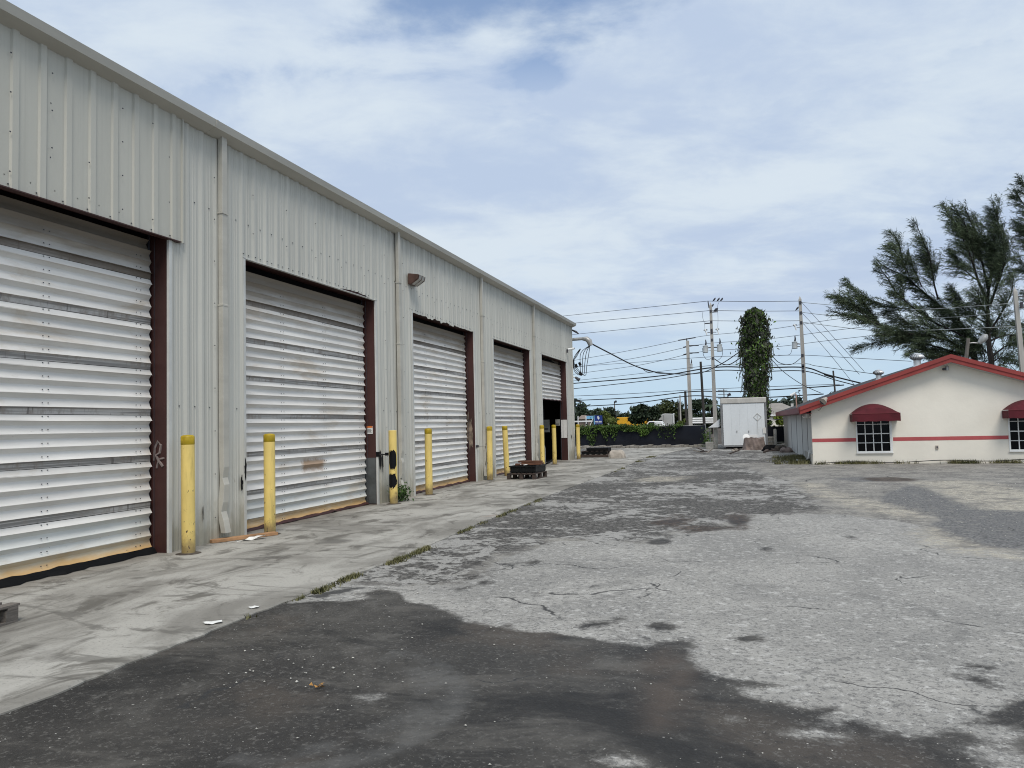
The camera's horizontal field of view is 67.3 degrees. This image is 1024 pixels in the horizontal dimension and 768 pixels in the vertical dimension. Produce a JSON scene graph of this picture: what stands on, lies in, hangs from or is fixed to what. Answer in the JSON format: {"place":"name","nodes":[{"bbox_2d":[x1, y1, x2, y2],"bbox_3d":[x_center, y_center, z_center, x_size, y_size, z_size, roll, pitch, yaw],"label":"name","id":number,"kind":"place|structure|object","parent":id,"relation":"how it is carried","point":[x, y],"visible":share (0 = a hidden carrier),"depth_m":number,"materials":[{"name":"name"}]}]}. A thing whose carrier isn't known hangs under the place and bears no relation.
{"place":"outdoors","nodes":[
{"label":"outdoors","id":0,"kind":"place"},
{"bbox_2d":[0,447,691,714],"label":"concrete apron","id":1,"kind":"object","parent":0,"point":[65,632],"visible":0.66,"depth_m":8.08,"materials":[{"name":"concrete"}]},
{"bbox_2d":[0,602,19,625],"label":"pallet","id":2,"kind":"object","parent":1,"relation":"on","point":[8,613],"visible":1,"depth_m":6.41,"materials":[{"name":"grey wood"}]},
{"bbox_2d":[175,435,200,554],"bbox_3d":[-4.192,1.422,9.955,0.310,1.528,0.318,-2,-3,17],"label":"bollard","id":3,"kind":"object","parent":1,"relation":"on","point":[188,545],"visible":1,"depth_m":9.89,"materials":[{"name":"metal"}]},
{"bbox_2d":[204,620,222,623],"bbox_3d":[-2.433,1.937,6.252,0.156,0.012,0.078,0,-3,-23],"label":"paper","id":4,"kind":"object","parent":1,"relation":"on","point":[209,622],"visible":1,"depth_m":6.25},
{"bbox_2d":[210,531,277,542],"bbox_3d":[-3.874,2.216,11.134,0.120,0.045,1.000,-4,-4,45],"label":"plank","id":5,"kind":"object","parent":1,"relation":"on","point":[234,538],"visible":1,"depth_m":11.05,"materials":[{"name":"wood"}]},
{"bbox_2d":[263,433,280,533],"bbox_3d":[-3.661,1.505,11.617,0.318,1.513,0.310,-4,-4,32],"label":"bollard","id":6,"kind":"object","parent":1,"relation":"on","point":[269,486],"visible":0.79,"depth_m":11.55,"materials":[{"name":"metal"}]},
{"bbox_2d":[0,0,575,587],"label":"warehouse","id":7,"kind":"structure","parent":1,"relation":"on","point":[172,270],"depth_m":10.78,"materials":[{"name":"grey metal"}]},
{"bbox_2d":[0,190,156,587],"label":"roll up door","id":8,"kind":"structure","parent":7,"relation":"in","point":[75,317],"depth_m":8.94,"materials":[{"name":"white metal"}]},
{"bbox_2d":[245,265,368,531],"bbox_3d":[-3.714,0.100,13.824,0.334,4.545,4.310,-2,-3,17],"label":"roll up door","id":9,"kind":"structure","parent":7,"relation":"in","point":[305,378],"depth_m":13.66,"materials":[{"name":"white metal"}]},
{"bbox_2d":[408,273,424,286],"bbox_3d":[-2.182,-2.387,17.631,0.285,0.254,0.372,-2,-3,17],"label":"wall lamp","id":10,"kind":"object","parent":7,"relation":"attached to","point":[415,280],"visible":1,"depth_m":17.49,"materials":[{"name":"brown metal"}]},
{"bbox_2d":[413,317,468,493],"bbox_3d":[-1.942,0.369,19.675,0.332,4.545,4.170,-2,-3,17],"label":"roll up door","id":11,"kind":"structure","parent":7,"relation":"in","point":[439,356],"depth_m":19.79,"materials":[{"name":"white metal"}]},
{"bbox_2d":[494,342,525,474],"bbox_3d":[-0.226,0.628,25.335,0.335,4.545,4.150,-2,-3,17],"label":"roll up door","id":12,"kind":"structure","parent":7,"relation":"in","point":[508,361],"depth_m":25.63,"materials":[{"name":"white metal"}]},
{"bbox_2d":[543,420,549,431],"bbox_3d":[1.475,1.798,32.947,0.275,0.532,0.026,-2,-3,17],"label":"notice","id":13,"kind":"object","parent":7,"relation":"attached to","point":[546,423],"visible":0.89,"depth_m":32.94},
{"bbox_2d":[542,357,561,401],"bbox_3d":[1.437,-0.363,30.933,0.300,2.050,4.190,-2,-3,17],"label":"roll up door","id":14,"kind":"structure","parent":7,"relation":"in","point":[551,377],"depth_m":31.29,"materials":[{"name":"white metal"}]},
{"bbox_2d":[572,336,592,375],"bbox_3d":[2.942,-1.218,34.198,1.353,1.743,0.330,-2,-3,17],"label":"weatherhead","id":15,"kind":"object","parent":7,"relation":"attached to","point":[588,340],"visible":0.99,"depth_m":34.14,"materials":[{"name":"grey metal"}]},
{"bbox_2d":[388,430,400,504],"bbox_3d":[-2.439,1.702,15.782,0.310,1.502,0.318,-2,-3,17],"label":"bollard","id":16,"kind":"object","parent":1,"relation":"on","point":[393,482],"visible":1,"depth_m":15.71,"materials":[{"name":"metal"}]},
{"bbox_2d":[389,478,413,501],"bbox_3d":[-2.357,2.246,16.225,0.594,0.508,0.681,0,-3,-17],"label":"weed","id":17,"kind":"object","parent":1,"relation":"on","point":[402,494],"visible":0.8,"depth_m":16.21,"materials":[{"name":"green plant"}]},
{"bbox_2d":[424,428,435,494],"bbox_3d":[-1.916,1.781,17.686,0.310,1.523,0.318,0,-4,-27],"label":"bollard","id":18,"kind":"object","parent":1,"relation":"on","point":[428,465],"visible":1,"depth_m":17.62,"materials":[{"name":"metal"}]},
{"bbox_2d":[487,426,492,479],"bbox_3d":[-0.637,1.975,22.004,0.318,1.533,0.310,0,-4,-11],"label":"bollard","id":19,"kind":"object","parent":1,"relation":"on","point":[489,455],"visible":1,"depth_m":21.94,"materials":[{"name":"metal"}]},
{"bbox_2d":[502,426,509,475],"bbox_3d":[-0.187,2.047,23.553,0.310,1.533,0.318,-3,-2,4],"label":"bollard","id":20,"kind":"object","parent":1,"relation":"on","point":[505,448],"visible":0.9,"depth_m":23.48,"materials":[{"name":"metal"}]},
{"bbox_2d":[507,471,546,479],"bbox_3d":[0.444,2.647,22.358,0.860,0.172,1.135,-2,-3,20],"label":"pallet","id":21,"kind":"object","parent":1,"relation":"on","point":[537,475],"visible":0.77,"depth_m":21.98,"materials":[{"name":"brown wood"}]},
{"bbox_2d":[509,464,546,472],"bbox_3d":[0.463,2.456,22.381,0.840,0.200,0.940,-3,-3,21],"label":"plastic tray","id":22,"kind":"object","parent":21,"relation":"on","point":[526,468],"visible":0.94,"depth_m":22.02,"materials":[{"name":"plastic"}]},
{"bbox_2d":[515,463,541,464],"bbox_3d":[0.474,2.315,22.243,0.770,0.055,0.110,-3,-3,14],"label":"plank","id":23,"kind":"object","parent":22,"relation":"on","point":[529,463],"visible":1,"depth_m":22.18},
{"bbox_2d":[518,460,542,462],"bbox_3d":[0.538,2.264,22.476,0.720,0.055,0.110,-2,-3,18],"label":"plank","id":24,"kind":"object","parent":22,"relation":"on","point":[529,461],"visible":1,"depth_m":22.44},
{"bbox_2d":[539,425,544,463],"bbox_3d":[1.089,2.247,27.801,0.318,1.523,0.310,-2,-3,20],"label":"bollard","id":25,"kind":"object","parent":1,"relation":"on","point":[542,448],"visible":0.81,"depth_m":27.74,"materials":[{"name":"metal"}]},
{"bbox_2d":[551,425,557,464],"bbox_3d":[1.623,2.328,29.568,0.310,1.523,0.318,-3,-3,35],"label":"bollard","id":26,"kind":"object","parent":1,"relation":"on","point":[554,454],"visible":1,"depth_m":29.50,"materials":[{"name":"metal"}]},
{"bbox_2d":[576,424,580,458],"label":"bollard","id":27,"kind":"object","parent":1,"relation":"on","point":[578,440],"visible":0.98,"depth_m":33.47,"materials":[{"name":"metal"}]},
{"bbox_2d":[580,454,608,456],"bbox_3d":[3.796,3.261,35.141,1.360,0.143,1.002,-2,-3,16],"label":"pallet","id":28,"kind":"object","parent":1,"relation":"on","point":[593,455],"visible":0.64,"depth_m":34.69,"materials":[{"name":"grey wood"}]},
{"bbox_2d":[581,450,610,453],"bbox_3d":[3.860,3.117,35.162,1.200,0.143,0.947,-2,-3,18],"label":"pallet","id":29,"kind":"object","parent":28,"relation":"on","point":[594,452],"visible":0.75,"depth_m":34.72,"materials":[{"name":"brown wood"}]},
{"bbox_2d":[586,447,610,450],"bbox_3d":[3.969,2.974,35.163,1.000,0.130,0.800,-2,-3,17],"label":"mat","id":30,"kind":"object","parent":29,"relation":"on","point":[598,449],"visible":1,"depth_m":34.83,"materials":[{"name":"black rubber"}]},
{"bbox_2d":[608,450,625,457],"bbox_3d":[4.625,3.059,33.706,0.713,0.359,0.713,-2,-3,17],"label":"sack","id":31,"kind":"object","parent":1,"relation":"on","point":[617,454],"visible":1,"depth_m":33.42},
{"bbox_2d":[0,443,1023,767],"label":"parking lot","id":32,"kind":"structure","parent":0,"point":[708,547],"depth_m":5.39,"materials":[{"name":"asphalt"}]},
{"bbox_2d":[244,456,655,619],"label":"grass","id":33,"kind":"structure","parent":32,"relation":"on","point":[354,575],"depth_m":8.96,"materials":[{"name":"plant"}]},
{"bbox_2d":[575,424,705,445],"bbox_3d":[6.401,3.302,48.218,11.345,1.430,0.128,-3,-3,23],"label":"fence","id":34,"kind":"object","parent":32,"relation":"on","point":[689,435],"visible":0.61,"depth_m":47.22,"materials":[{"name":"fabric"}]},
{"bbox_2d":[575,423,682,445],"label":"vines","id":35,"kind":"object","parent":34,"relation":"attached to","point":[607,428],"visible":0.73,"depth_m":47.93,"materials":[{"name":"green plant"}]},
{"bbox_2d":[575,444,705,448],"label":"kerb","id":36,"kind":"structure","parent":32,"relation":"on","point":[639,446],"depth_m":46.65,"materials":[{"name":"concrete"}]},
{"bbox_2d":[700,427,711,446],"bbox_3d":[11.398,3.111,45.048,0.779,1.165,0.703,-1,-3,-11],"label":"creeper","id":37,"kind":"object","parent":32,"relation":"on","point":[707,438],"visible":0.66,"depth_m":45.03,"materials":[{"name":"green plant"}]},
{"bbox_2d":[705,442,713,448],"bbox_3d":[10.881,3.379,42.359,0.420,0.380,0.400,-2,-3,17],"label":"concrete block","id":38,"kind":"object","parent":32,"relation":"on","point":[709,445],"depth_m":42.17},
{"bbox_2d":[709,419,719,448],"bbox_3d":[11.243,2.767,42.695,0.606,1.622,1.000,-2,-3,17],"label":"sheet metal hood","id":39,"kind":"object","parent":32,"relation":"on","point":[716,424],"visible":0.97,"depth_m":42.55,"materials":[{"name":"white paint"}]},
{"bbox_2d":[720,397,767,448],"bbox_3d":[13.285,2.246,44.067,2.390,2.770,5.440,-2,-3,17],"label":"box trailer","id":40,"kind":"object","parent":32,"relation":"on","point":[740,417],"visible":0.9,"depth_m":41.54,"materials":[{"name":"white paint"}]},
{"bbox_2d":[730,307,779,425],"bbox_3d":[15.080,-0.502,47.765,2.709,8.677,2.652,-4,-4,45],"label":"vine-covered pole","id":41,"kind":"object","parent":32,"relation":"on","point":[755,355],"visible":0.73,"depth_m":47.33,"materials":[{"name":"green plant"}]},
{"bbox_2d":[761,445,775,450],"bbox_3d":[12.614,3.126,37.625,0.829,0.321,0.729,-2,-3,17],"label":"debris heap","id":42,"kind":"object","parent":32,"relation":"on","point":[769,447],"visible":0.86,"depth_m":37.44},
{"bbox_2d":[773,429,776,445],"bbox_3d":[14.229,2.927,41.574,0.228,1.000,0.240,-2,-3,17],"label":"gas meter post","id":43,"kind":"object","parent":32,"relation":"on","point":[775,435],"visible":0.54,"depth_m":41.51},
{"bbox_2d":[767,419,783,442],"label":"gate","id":44,"kind":"structure","parent":32,"relation":"on","point":[780,432],"depth_m":45.50,"materials":[{"name":"metal"}]},
{"bbox_2d":[773,416,783,425],"bbox_3d":[16.250,2.409,46.671,1.023,1.452,1.010,-2,-3,17],"label":"shrub","id":45,"kind":"object","parent":32,"relation":"on","point":[779,422],"visible":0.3,"depth_m":46.61,"materials":[{"name":"green plant"}]},
{"bbox_2d":[779,447,793,452],"bbox_3d":[12.764,3.060,35.820,0.658,0.253,0.586,-2,-3,17],"label":"debris heap","id":46,"kind":"object","parent":32,"relation":"on","point":[785,449],"visible":0.99,"depth_m":35.61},
{"bbox_2d":[769,453,1022,464],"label":"weeds","id":47,"kind":"object","parent":32,"relation":"on","point":[798,459],"visible":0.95,"depth_m":25.73,"materials":[{"name":"green plant"}]},
{"bbox_2d":[775,354,1023,463],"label":"white building","id":48,"kind":"structure","parent":32,"relation":"on","point":[954,412],"depth_m":25.14,"materials":[{"name":"beige paint"}]},
{"bbox_2d":[790,390,799,407],"bbox_3d":[10.394,0.577,28.201,0.381,0.725,0.100,-2,-3,17],"label":"roof antenna","id":49,"kind":"object","parent":48,"relation":"on","point":[792,394],"visible":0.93,"depth_m":28.18,"materials":[{"name":"metal"}]},
{"bbox_2d":[819,397,827,404],"bbox_3d":[10.390,0.565,25.582,0.366,0.259,0.247,1,-4,-41],"label":"flood light","id":50,"kind":"object","parent":48,"relation":"attached to","point":[823,400],"visible":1,"depth_m":25.50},
{"bbox_2d":[824,371,835,391],"bbox_3d":[19.311,1.528,46.374,0.784,4.665,0.120,-2,-3,17],"label":"weatherhead","id":51,"kind":"object","parent":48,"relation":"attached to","point":[833,376],"visible":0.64,"depth_m":46.39,"materials":[{"name":"grey metal"}]},
{"bbox_2d":[855,421,893,453],"bbox_3d":[12.030,1.646,25.580,1.130,1.315,0.150,-2,-3,17],"label":"window","id":52,"kind":"structure","parent":48,"relation":"in","point":[871,436],"depth_m":25.59,"materials":[{"name":"clear glass"}]},
{"bbox_2d":[850,404,900,421],"bbox_3d":[11.922,0.939,25.298,1.460,0.588,0.630,-2,-3,17],"label":"awning","id":53,"kind":"object","parent":48,"relation":"attached to","point":[872,412],"visible":1,"depth_m":25.06,"materials":[{"name":"red fabric"}]},
{"bbox_2d":[873,369,883,379],"bbox_3d":[12.354,-0.257,25.920,0.346,0.466,0.348,-2,-3,17],"label":"roof vent","id":54,"kind":"object","parent":48,"relation":"on","point":[878,373],"visible":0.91,"depth_m":25.84,"materials":[{"name":"metal"}]},
{"bbox_2d":[909,353,923,366],"bbox_3d":[13.507,-0.733,25.645,0.448,0.603,0.450,-2,-3,17],"label":"roof vent","id":55,"kind":"object","parent":48,"relation":"on","point":[916,358],"visible":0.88,"depth_m":25.55,"materials":[{"name":"metal"}]},
{"bbox_2d":[964,334,987,357],"bbox_3d":[26.682,0.361,44.717,2.039,6.498,0.400,-2,-3,17],"label":"floodlight","id":56,"kind":"object","parent":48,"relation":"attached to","point":[983,338],"visible":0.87,"depth_m":44.77,"materials":[{"name":"metal"}]},
{"bbox_2d":[1002,400,1023,417],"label":"awning","id":57,"kind":"object","parent":48,"relation":"attached to","point":[1015,409],"visible":1,"depth_m":23.91,"materials":[{"name":"red fabric"}]},
{"bbox_2d":[1008,414,1023,451],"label":"window","id":58,"kind":"structure","parent":48,"relation":"in","point":[1015,425],"depth_m":24.40,"materials":[{"name":"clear glass"}]},
{"bbox_2d":[826,459,1023,462],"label":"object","id":59,"kind":"object","parent":32,"relation":"on","point":[922,461],"visible":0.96,"depth_m":24.99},
{"bbox_2d":[7,0,1023,413],"label":"sky","id":60,"kind":"structure","parent":0,"point":[584,156],"materials":[{"name":"blue"}]},
{"bbox_2d":[611,421,721,445],"bbox_3d":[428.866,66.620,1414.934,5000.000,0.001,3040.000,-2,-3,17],"label":"ground","id":61,"kind":"structure","parent":0,"point":[719,436],"depth_m":81.00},
{"bbox_2d":[578,415,590,426],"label":"shed","id":62,"kind":"structure","parent":61,"relation":"on","point":[582,417],"depth_m":81.27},
{"bbox_2d":[574,403,603,425],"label":"broadleaf tree","id":63,"kind":"object","parent":61,"relation":"on","point":[582,411],"visible":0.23,"depth_m":100.86,"materials":[{"name":"green plant"}]},
{"bbox_2d":[594,415,602,424],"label":"sign","id":64,"kind":"object","parent":61,"relation":"on","point":[597,419],"visible":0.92,"depth_m":70.66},
{"bbox_2d":[591,410,614,427],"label":"broadleaf tree","id":65,"kind":"object","parent":61,"relation":"on","point":[605,415],"visible":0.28,"depth_m":85.95,"materials":[{"name":"green plant"}]},
{"bbox_2d":[605,417,627,427],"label":"shrub","id":66,"kind":"object","parent":61,"relation":"on","point":[610,420],"visible":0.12,"depth_m":78.80,"materials":[{"name":"green plant"}]},
{"bbox_2d":[605,407,629,417],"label":"broadleaf tree","id":67,"kind":"object","parent":61,"relation":"on","point":[611,411],"visible":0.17,"depth_m":104.39,"materials":[{"name":"green plant"}]},
{"bbox_2d":[607,417,647,425],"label":"yellow truck","id":68,"kind":"object","parent":61,"relation":"on","point":[622,420],"visible":0.15,"depth_m":95.97,"materials":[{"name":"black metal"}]},
{"bbox_2d":[627,403,662,424],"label":"broadleaf tree","id":69,"kind":"object","parent":61,"relation":"on","point":[641,413],"visible":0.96,"depth_m":80.39,"materials":[{"name":"green plant"}]},
{"bbox_2d":[647,421,664,425],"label":"parked car","id":70,"kind":"object","parent":61,"relation":"on","point":[656,422],"visible":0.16,"depth_m":70.35,"materials":[{"name":"white metal"}]},
{"bbox_2d":[648,399,684,423],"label":"broadleaf tree","id":71,"kind":"object","parent":61,"relation":"on","point":[667,406],"visible":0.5,"depth_m":108.68,"materials":[{"name":"green plant"}]},
{"bbox_2d":[659,413,674,425],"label":"truck tractor","id":72,"kind":"object","parent":61,"relation":"on","point":[667,418],"visible":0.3,"depth_m":82.66,"materials":[{"name":"white metal"}]},
{"bbox_2d":[684,391,687,425],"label":"utility pole","id":73,"kind":"object","parent":61,"relation":"on","point":[686,414],"visible":0.66,"depth_m":85.90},
{"bbox_2d":[678,337,698,424],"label":"utility pole","id":74,"kind":"object","parent":61,"relation":"on","point":[689,365],"visible":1,"depth_m":78.09,"materials":[{"name":"concrete"}]},
{"bbox_2d":[574,347,685,367],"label":"power line","id":75,"kind":"object","parent":74,"relation":"attached to","point":[633,358],"visible":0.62,"depth_m":86.53,"materials":[{"name":"metal"}]},
{"bbox_2d":[574,384,843,400],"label":"power line","id":76,"kind":"object","parent":74,"relation":"attached to","point":[709,391],"visible":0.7,"depth_m":69.35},
{"bbox_2d":[691,335,870,353],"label":"power line","id":77,"kind":"object","parent":74,"relation":"attached to","point":[789,345],"visible":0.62,"depth_m":71.37,"materials":[{"name":"metal"}]},
{"bbox_2d":[689,311,908,338],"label":"power line","id":78,"kind":"object","parent":74,"relation":"attached to","point":[782,327],"visible":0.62,"depth_m":72.87,"materials":[{"name":"metal"}]},
{"bbox_2d":[689,318,937,346],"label":"power line","id":79,"kind":"object","parent":74,"relation":"attached to","point":[790,336],"visible":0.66,"depth_m":72.16,"materials":[{"name":"metal"}]},
{"bbox_2d":[684,397,717,426],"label":"broadleaf tree","id":80,"kind":"object","parent":61,"relation":"on","point":[697,404],"visible":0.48,"depth_m":107.85,"materials":[{"name":"green plant"}]},
{"bbox_2d":[700,362,706,437],"bbox_3d":[13.772,1.424,55.375,0.316,6.093,0.223,-2,-3,17],"label":"utility pole","id":81,"kind":"object","parent":61,"relation":"on","point":[702,399],"visible":0.66,"depth_m":55.34,"materials":[{"name":"wood"}]},
{"bbox_2d":[593,344,744,373],"bbox_3d":[10.476,-1.572,45.479,4.342,1.555,25.987,-3,-4,30],"label":"power line","id":82,"kind":"object","parent":81,"relation":"attached to","point":[660,372],"visible":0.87,"depth_m":46.80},
{"bbox_2d":[574,391,833,427],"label":"woods","id":83,"kind":"object","parent":61,"relation":"on","point":[793,398],"visible":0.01,"depth_m":155.78,"materials":[{"name":"green plant"}]},
{"bbox_2d":[698,404,719,433],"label":"palm","id":84,"kind":"object","parent":61,"relation":"on","point":[711,411],"visible":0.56,"depth_m":86.96,"materials":[{"name":"green plant"}]},
{"bbox_2d":[703,301,721,429],"bbox_3d":[15.230,-0.861,58.179,1.450,10.879,0.422,-2,-3,17],"label":"utility pole","id":85,"kind":"object","parent":61,"relation":"on","point":[712,347],"visible":1,"depth_m":58.12,"materials":[{"name":"concrete"}]},
{"bbox_2d":[566,301,705,315],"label":"power line","id":86,"kind":"object","parent":85,"relation":"attached to","point":[637,308],"visible":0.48,"depth_m":65.47,"materials":[{"name":"metal"}]},
{"bbox_2d":[572,321,705,334],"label":"power line","id":87,"kind":"object","parent":85,"relation":"attached to","point":[642,327],"visible":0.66,"depth_m":66.37,"materials":[{"name":"metal"}]},
{"bbox_2d":[578,310,708,322],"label":"power line","id":88,"kind":"object","parent":85,"relation":"attached to","point":[644,316],"visible":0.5,"depth_m":65.47,"materials":[{"name":"metal"}]},
{"bbox_2d":[574,366,860,383],"bbox_3d":[12.727,0.086,65.097,4.026,2.042,35.195,1,-4,-35],"label":"power line","id":89,"kind":"object","parent":85,"relation":"attached to","point":[721,367],"visible":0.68,"depth_m":57.72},
{"bbox_2d":[575,364,872,380],"bbox_3d":[15.314,-0.656,67.632,5.784,2.505,39.781,0,-3,-17],"label":"power line","id":90,"kind":"object","parent":85,"relation":"attached to","point":[740,365],"visible":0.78,"depth_m":61.02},
{"bbox_2d":[578,355,901,366],"bbox_3d":[14.144,-1.657,63.879,4.877,2.335,35.515,1,-4,-35],"label":"power line","id":91,"kind":"object","parent":85,"relation":"attached to","point":[724,356],"visible":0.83,"depth_m":57.39,"materials":[{"name":"metal"}]},
{"bbox_2d":[769,403,793,425],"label":"house","id":92,"kind":"structure","parent":61,"relation":"on","point":[776,407],"depth_m":91.32,"materials":[{"name":"beige paint"}]},
{"bbox_2d":[780,400,802,405],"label":"broadleaf tree","id":93,"kind":"object","parent":61,"relation":"on","point":[788,403],"visible":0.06,"depth_m":121.64,"materials":[{"name":"green plant"}]},
{"bbox_2d":[792,297,806,402],"bbox_3d":[21.091,-1.071,56.413,0.942,10.830,0.422,-2,-3,17],"label":"utility pole","id":94,"kind":"object","parent":61,"relation":"on","point":[803,368],"visible":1,"depth_m":56.33,"materials":[{"name":"wood"}]},
{"bbox_2d":[574,370,853,388],"bbox_3d":[12.676,0.323,65.175,4.019,1.862,34.997,1,-4,-36],"label":"power line","id":95,"kind":"object","parent":94,"relation":"attached to","point":[716,370],"visible":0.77,"depth_m":57.94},
{"bbox_2d":[723,301,785,301],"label":"power line","id":96,"kind":"object","parent":94,"relation":"attached to","point":[754,301],"visible":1,"depth_m":57.52,"materials":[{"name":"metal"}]},
{"bbox_2d":[802,303,863,370],"bbox_3d":[22.436,-3.423,54.023,0.032,5.512,5.302,0,-3,-24],"label":"power line","id":97,"kind":"object","parent":94,"relation":"attached to","point":[833,337],"visible":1,"depth_m":53.72,"materials":[{"name":"metal"}]},
{"bbox_2d":[802,302,1013,309],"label":"power line","id":98,"kind":"object","parent":94,"relation":"attached to","point":[923,309],"visible":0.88,"depth_m":48.77,"materials":[{"name":"metal"}]},
{"bbox_2d":[802,311,1014,318],"bbox_3d":[25.717,-4.792,51.220,0.780,1.808,13.926,1,-4,-39],"label":"power line","id":99,"kind":"object","parent":94,"relation":"attached to","point":[921,318],"visible":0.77,"depth_m":49.05,"materials":[{"name":"metal"}]},
{"bbox_2d":[803,322,1015,330],"bbox_3d":[25.544,-3.982,51.059,0.727,1.983,13.902,1,-4,-36],"label":"power line","id":100,"kind":"object","parent":94,"relation":"attached to","point":[915,330],"visible":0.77,"depth_m":49.24,"materials":[{"name":"metal"}]},
{"bbox_2d":[934,192,1023,370],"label":"casuarina tree","id":101,"kind":"object","parent":61,"relation":"on","point":[989,252],"visible":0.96,"depth_m":47.64,"materials":[{"name":"green plant"}]},
{"bbox_2d":[1003,173,1023,351],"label":"casuarina tree","id":102,"kind":"object","parent":61,"relation":"on","point":[1018,223],"visible":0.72,"depth_m":50.32,"materials":[{"name":"green plant"}]},
{"bbox_2d":[1013,288,1023,371],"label":"utility pole","id":103,"kind":"object","parent":61,"relation":"on","point":[1020,347],"visible":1,"depth_m":45.38,"materials":[{"name":"concrete"}]},
{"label":"aerial mast","id":104,"kind":"object","parent":61,"relation":"on","visible":0},
{"bbox_2d":[574,394,823,406],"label":"power line","id":105,"kind":"object","parent":104,"relation":"attached to","point":[693,395],"visible":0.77,"depth_m":70.56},
{"bbox_2d":[581,384,838,395],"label":"power line","id":106,"kind":"object","parent":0,"point":[700,389],"visible":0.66,"depth_m":82.29,"materials":[{"name":"metal"}]},
{"bbox_2d":[742,437,764,449],"bbox_3d":[12.554,3.071,39.890,1.233,0.674,1.034,-2,-3,17],"label":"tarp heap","id":107,"kind":"object","parent":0,"point":[751,443],"visible":0.92,"depth_m":39.48,"materials":[{"name":"fabric"}]},
{"bbox_2d":[768,437,773,444],"bbox_3d":[14.282,3.200,42.591,0.556,0.560,0.556,-2,-3,17],"label":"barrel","id":108,"kind":"object","parent":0,"point":[770,440],"visible":0.35,"depth_m":42.35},
{"bbox_2d":[822,218,1001,361],"bbox_3d":[26.062,-5.549,50.945,10.563,10.951,5.151,-2,-3,17],"label":"casuarina tree","id":109,"kind":"object","parent":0,"point":[899,332],"visible":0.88,"depth_m":50.51,"materials":[{"name":"green plant"}]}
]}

